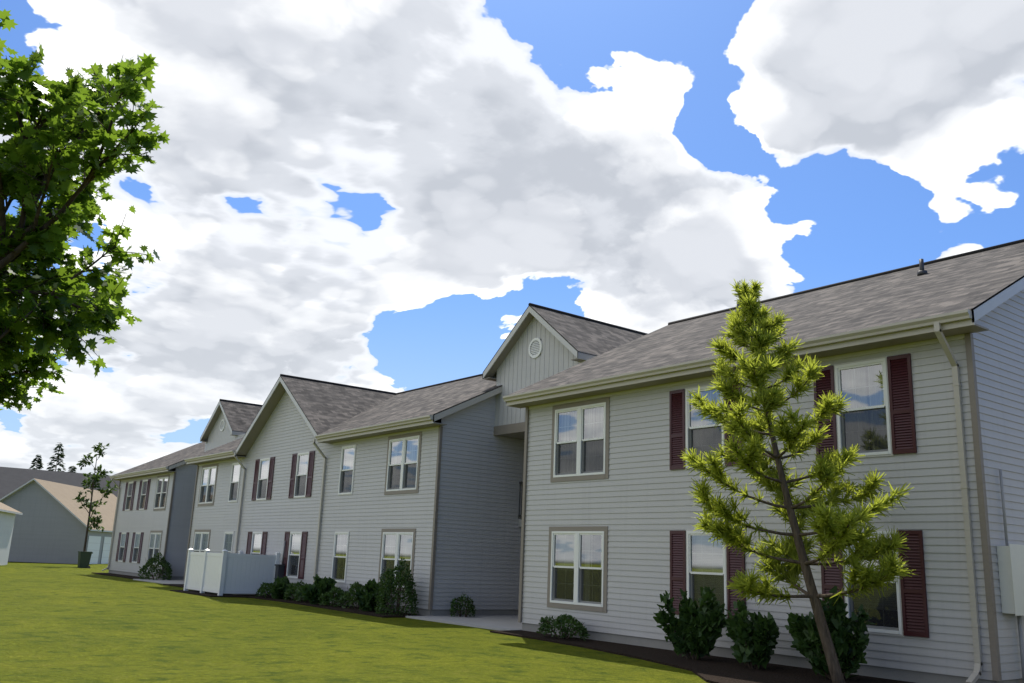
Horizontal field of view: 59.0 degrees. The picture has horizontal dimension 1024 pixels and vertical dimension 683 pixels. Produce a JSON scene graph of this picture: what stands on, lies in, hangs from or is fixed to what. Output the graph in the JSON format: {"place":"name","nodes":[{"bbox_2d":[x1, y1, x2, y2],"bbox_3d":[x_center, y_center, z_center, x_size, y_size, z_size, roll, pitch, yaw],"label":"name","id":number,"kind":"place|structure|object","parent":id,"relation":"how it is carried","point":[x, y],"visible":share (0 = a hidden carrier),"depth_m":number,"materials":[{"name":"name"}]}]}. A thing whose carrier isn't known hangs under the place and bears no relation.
{"place":"outdoors","nodes":[
{"label":"outdoors","id":0,"kind":"place"},
{"bbox_2d":[0,502,22,564],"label":"white garage","id":1,"kind":"structure","parent":0,"point":[7,516],"depth_m":57.64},
{"bbox_2d":[29,454,43,469],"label":"spruce tree","id":2,"kind":"object","parent":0,"point":[38,462],"visible":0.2,"depth_m":137.50,"materials":[{"name":"green plant"}]},
{"bbox_2d":[0,478,116,563],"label":"garage building","id":3,"kind":"structure","parent":0,"point":[50,523],"depth_m":69.73,"materials":[{"name":"grey"}]},
{"bbox_2d":[0,467,118,498],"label":"roof","id":4,"kind":"structure","parent":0,"point":[12,479],"depth_m":103.05,"materials":[{"name":"grey"}]},
{"bbox_2d":[133,433,524,630],"bbox_3d":[-5.374,7.040,33.936,8.560,5.140,28.330,13,-17,-37],"label":"building breezeway","id":5,"kind":"object","parent":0,"point":[501,622],"visible":0.04,"depth_m":23.00,"materials":[{"name":"grey concrete"}]},
{"bbox_2d":[0,561,706,682],"bbox_3d":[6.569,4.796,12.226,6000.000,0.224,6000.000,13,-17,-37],"label":"lawn","id":6,"kind":"structure","parent":0,"point":[66,623],"depth_m":15.41,"materials":[{"name":"green plant"}]},
{"bbox_2d":[47,442,65,471],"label":"spruce tree","id":7,"kind":"object","parent":6,"relation":"on","point":[60,455],"visible":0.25,"depth_m":133.47,"materials":[{"name":"green plant"}]},
{"bbox_2d":[68,466,76,472],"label":"spruce tree","id":8,"kind":"object","parent":6,"relation":"on","point":[73,470],"visible":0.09,"depth_m":142.97,"materials":[{"name":"green plant"}]},
{"bbox_2d":[0,9,169,412],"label":"tree","id":9,"kind":"object","parent":6,"relation":"on","point":[80,115],"visible":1,"depth_m":7.52,"materials":[{"name":"green plant"}]},
{"bbox_2d":[78,551,92,567],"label":"planter","id":10,"kind":"object","parent":6,"relation":"on","point":[84,557],"visible":0.91,"depth_m":56.79,"materials":[{"name":"plastic"}]},
{"bbox_2d":[72,442,117,550],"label":"young tree","id":11,"kind":"object","parent":6,"relation":"on","point":[100,474],"visible":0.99,"depth_m":60.70,"materials":[{"name":"green plant"}]},
{"bbox_2d":[92,572,914,682],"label":"mulch beds","id":12,"kind":"object","parent":6,"relation":"on","point":[712,669],"visible":0.64,"depth_m":15.04,"materials":[{"name":"brown soil"}]},
{"bbox_2d":[137,552,172,579],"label":"shrub","id":13,"kind":"object","parent":12,"relation":"on","point":[161,562],"visible":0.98,"depth_m":41.85,"materials":[{"name":"green plant"}]},
{"bbox_2d":[183,548,279,595],"bbox_3d":[-9.928,8.144,31.997,2.060,1.530,3.460,13,-17,-37],"label":"vinyl fence","id":14,"kind":"object","parent":12,"relation":"on","point":[223,572],"visible":0.91,"depth_m":30.84,"materials":[{"name":"white plastic"}]},
{"bbox_2d":[256,582,272,597],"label":"hedge shrub","id":15,"kind":"object","parent":12,"relation":"on","point":[265,587],"visible":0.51,"depth_m":29.87,"materials":[{"name":"green plant"}]},
{"bbox_2d":[269,576,290,598],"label":"hedge shrub","id":16,"kind":"object","parent":12,"relation":"on","point":[277,589],"visible":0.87,"depth_m":29.24,"materials":[{"name":"green plant"}]},
{"bbox_2d":[274,541,285,580],"bbox_3d":[-7.929,7.772,30.922,0.280,1.901,0.310,13,-17,-37],"label":"utility meter","id":17,"kind":"object","parent":12,"relation":"on","point":[279,570],"visible":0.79,"depth_m":30.83,"materials":[{"name":"metal"}]},
{"bbox_2d":[283,580,306,600],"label":"hedge shrub","id":18,"kind":"object","parent":12,"relation":"on","point":[291,588],"visible":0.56,"depth_m":28.74,"materials":[{"name":"green plant"}]},
{"bbox_2d":[294,584,311,601],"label":"hedge shrub","id":19,"kind":"object","parent":12,"relation":"on","point":[297,596],"visible":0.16,"depth_m":27.93,"materials":[{"name":"green plant"}]},
{"bbox_2d":[301,574,336,604],"bbox_3d":[-5.679,7.479,27.208,0.906,0.937,1.319,-6,-16,32],"label":"hedge shrub","id":20,"kind":"object","parent":12,"relation":"on","point":[312,593],"visible":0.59,"depth_m":27.02,"materials":[{"name":"green plant"}]},
{"bbox_2d":[318,586,353,606],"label":"hedge shrub","id":21,"kind":"object","parent":12,"relation":"on","point":[332,598],"visible":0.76,"depth_m":26.36,"materials":[{"name":"green plant"}]},
{"bbox_2d":[337,581,364,609],"bbox_3d":[-4.424,7.287,25.940,0.989,0.796,1.322,13,-17,-37],"label":"hedge shrub","id":22,"kind":"object","parent":12,"relation":"on","point":[351,591],"visible":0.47,"depth_m":25.78,"materials":[{"name":"green plant"}]},
{"bbox_2d":[354,578,392,610],"bbox_3d":[-3.802,7.015,25.000,1.013,0.897,1.100,-3,-15,21],"label":"hedge shrub","id":23,"kind":"object","parent":12,"relation":"on","point":[366,595],"visible":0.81,"depth_m":24.74,"materials":[{"name":"green plant"}]},
{"bbox_2d":[374,558,418,615],"bbox_3d":[-3.023,6.566,24.035,1.197,1.622,1.473,13,-17,-37],"label":"tall shrub","id":24,"kind":"object","parent":12,"relation":"on","point":[387,586],"visible":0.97,"depth_m":23.94,"materials":[{"name":"green plant"}]},
{"bbox_2d":[536,614,589,639],"bbox_3d":[1.061,5.797,18.423,0.854,0.517,1.342,6,-14,-16],"label":"bush","id":25,"kind":"object","parent":12,"relation":"on","point":[562,621],"visible":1,"depth_m":18.26,"materials":[{"name":"green plant"}]},
{"bbox_2d":[653,586,727,659],"bbox_3d":[3.176,4.766,15.338,1.136,1.224,1.177,13,-17,-37],"label":"yew shrub","id":26,"kind":"object","parent":12,"relation":"on","point":[694,629],"visible":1,"depth_m":15.27,"materials":[{"name":"green plant"}]},
{"bbox_2d":[723,599,780,668],"bbox_3d":[3.795,4.648,14.386,0.887,1.053,1.141,-3,-14,19],"label":"yew shrub","id":27,"kind":"object","parent":12,"relation":"on","point":[754,637],"visible":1,"depth_m":14.07,"materials":[{"name":"green plant"}]},
{"bbox_2d":[680,279,915,682],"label":"white pine tree","id":28,"kind":"object","parent":12,"relation":"on","point":[757,367],"visible":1,"depth_m":12.66,"materials":[{"name":"green plant"}]},
{"bbox_2d":[784,586,875,678],"bbox_3d":[4.707,4.283,13.334,1.230,1.338,1.095,3,-14,-5],"label":"yew shrub","id":29,"kind":"object","parent":12,"relation":"on","point":[850,647],"visible":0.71,"depth_m":13.16,"materials":[{"name":"green plant"}]},
{"bbox_2d":[108,289,1023,679],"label":"building siding walls","id":30,"kind":"structure","parent":6,"relation":"on","point":[638,503],"depth_m":18.58,"materials":[{"name":"grey plastic"}]},
{"bbox_2d":[118,338,904,636],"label":"window frames","id":31,"kind":"structure","parent":30,"relation":"in","point":[535,349],"depth_m":19.50,"materials":[{"name":"white plastic"}]},
{"bbox_2d":[121,465,239,550],"bbox_3d":[-7.651,5.989,31.336,0.541,4.026,44.607,12,-17,-35],"label":"window glass","id":32,"kind":"object","parent":31,"relation":"in","point":[235,478],"visible":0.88,"depth_m":38.25,"materials":[{"name":"glass"}]},
{"bbox_2d":[119,406,898,630],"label":"window panes","id":33,"kind":"structure","parent":31,"relation":"in","point":[865,430],"depth_m":18.57,"materials":[{"name":"clear glass"}]},
{"bbox_2d":[115,353,929,637],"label":"shutters","id":34,"kind":"object","parent":30,"relation":"attached to","point":[913,587],"visible":0.82,"depth_m":15.02,"materials":[{"name":"brown plastic"}]},
{"bbox_2d":[102,259,1023,682],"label":"gutters and downspouts","id":35,"kind":"object","parent":30,"relation":"attached to","point":[1010,561],"visible":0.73,"depth_m":13.32,"materials":[{"name":"beige metal"}]},
{"bbox_2d":[107,276,1023,680],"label":"exterior trim","id":36,"kind":"structure","parent":30,"relation":"attached to","point":[965,330],"depth_m":19.62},
{"bbox_2d":[115,239,1023,474],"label":"building roof","id":37,"kind":"structure","parent":30,"relation":"on","point":[970,280],"depth_m":20.87,"materials":[{"name":"grey"}]},
{"bbox_2d":[449,592,475,616],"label":"bush","id":38,"kind":"object","parent":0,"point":[466,601],"visible":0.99,"depth_m":23.83,"materials":[{"name":"green plant"}]},
{"bbox_2d":[0,0,1023,475],"label":"sky","id":39,"kind":"structure","parent":0,"point":[371,194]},
{"bbox_2d":[254,366,869,571],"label":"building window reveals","id":40,"kind":"object","parent":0,"point":[595,543],"visible":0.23,"depth_m":19.88,"materials":[{"name":"white plastic"}]},
{"bbox_2d":[108,570,1022,682],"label":"building foundation","id":41,"kind":"object","parent":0,"point":[885,672],"visible":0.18,"depth_m":15.82,"materials":[{"name":"grey concrete"}]},
{"bbox_2d":[255,364,890,578],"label":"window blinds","id":42,"kind":"object","parent":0,"point":[848,382],"visible":0.19,"depth_m":17.48,"materials":[{"name":"white plastic"}]}
]}

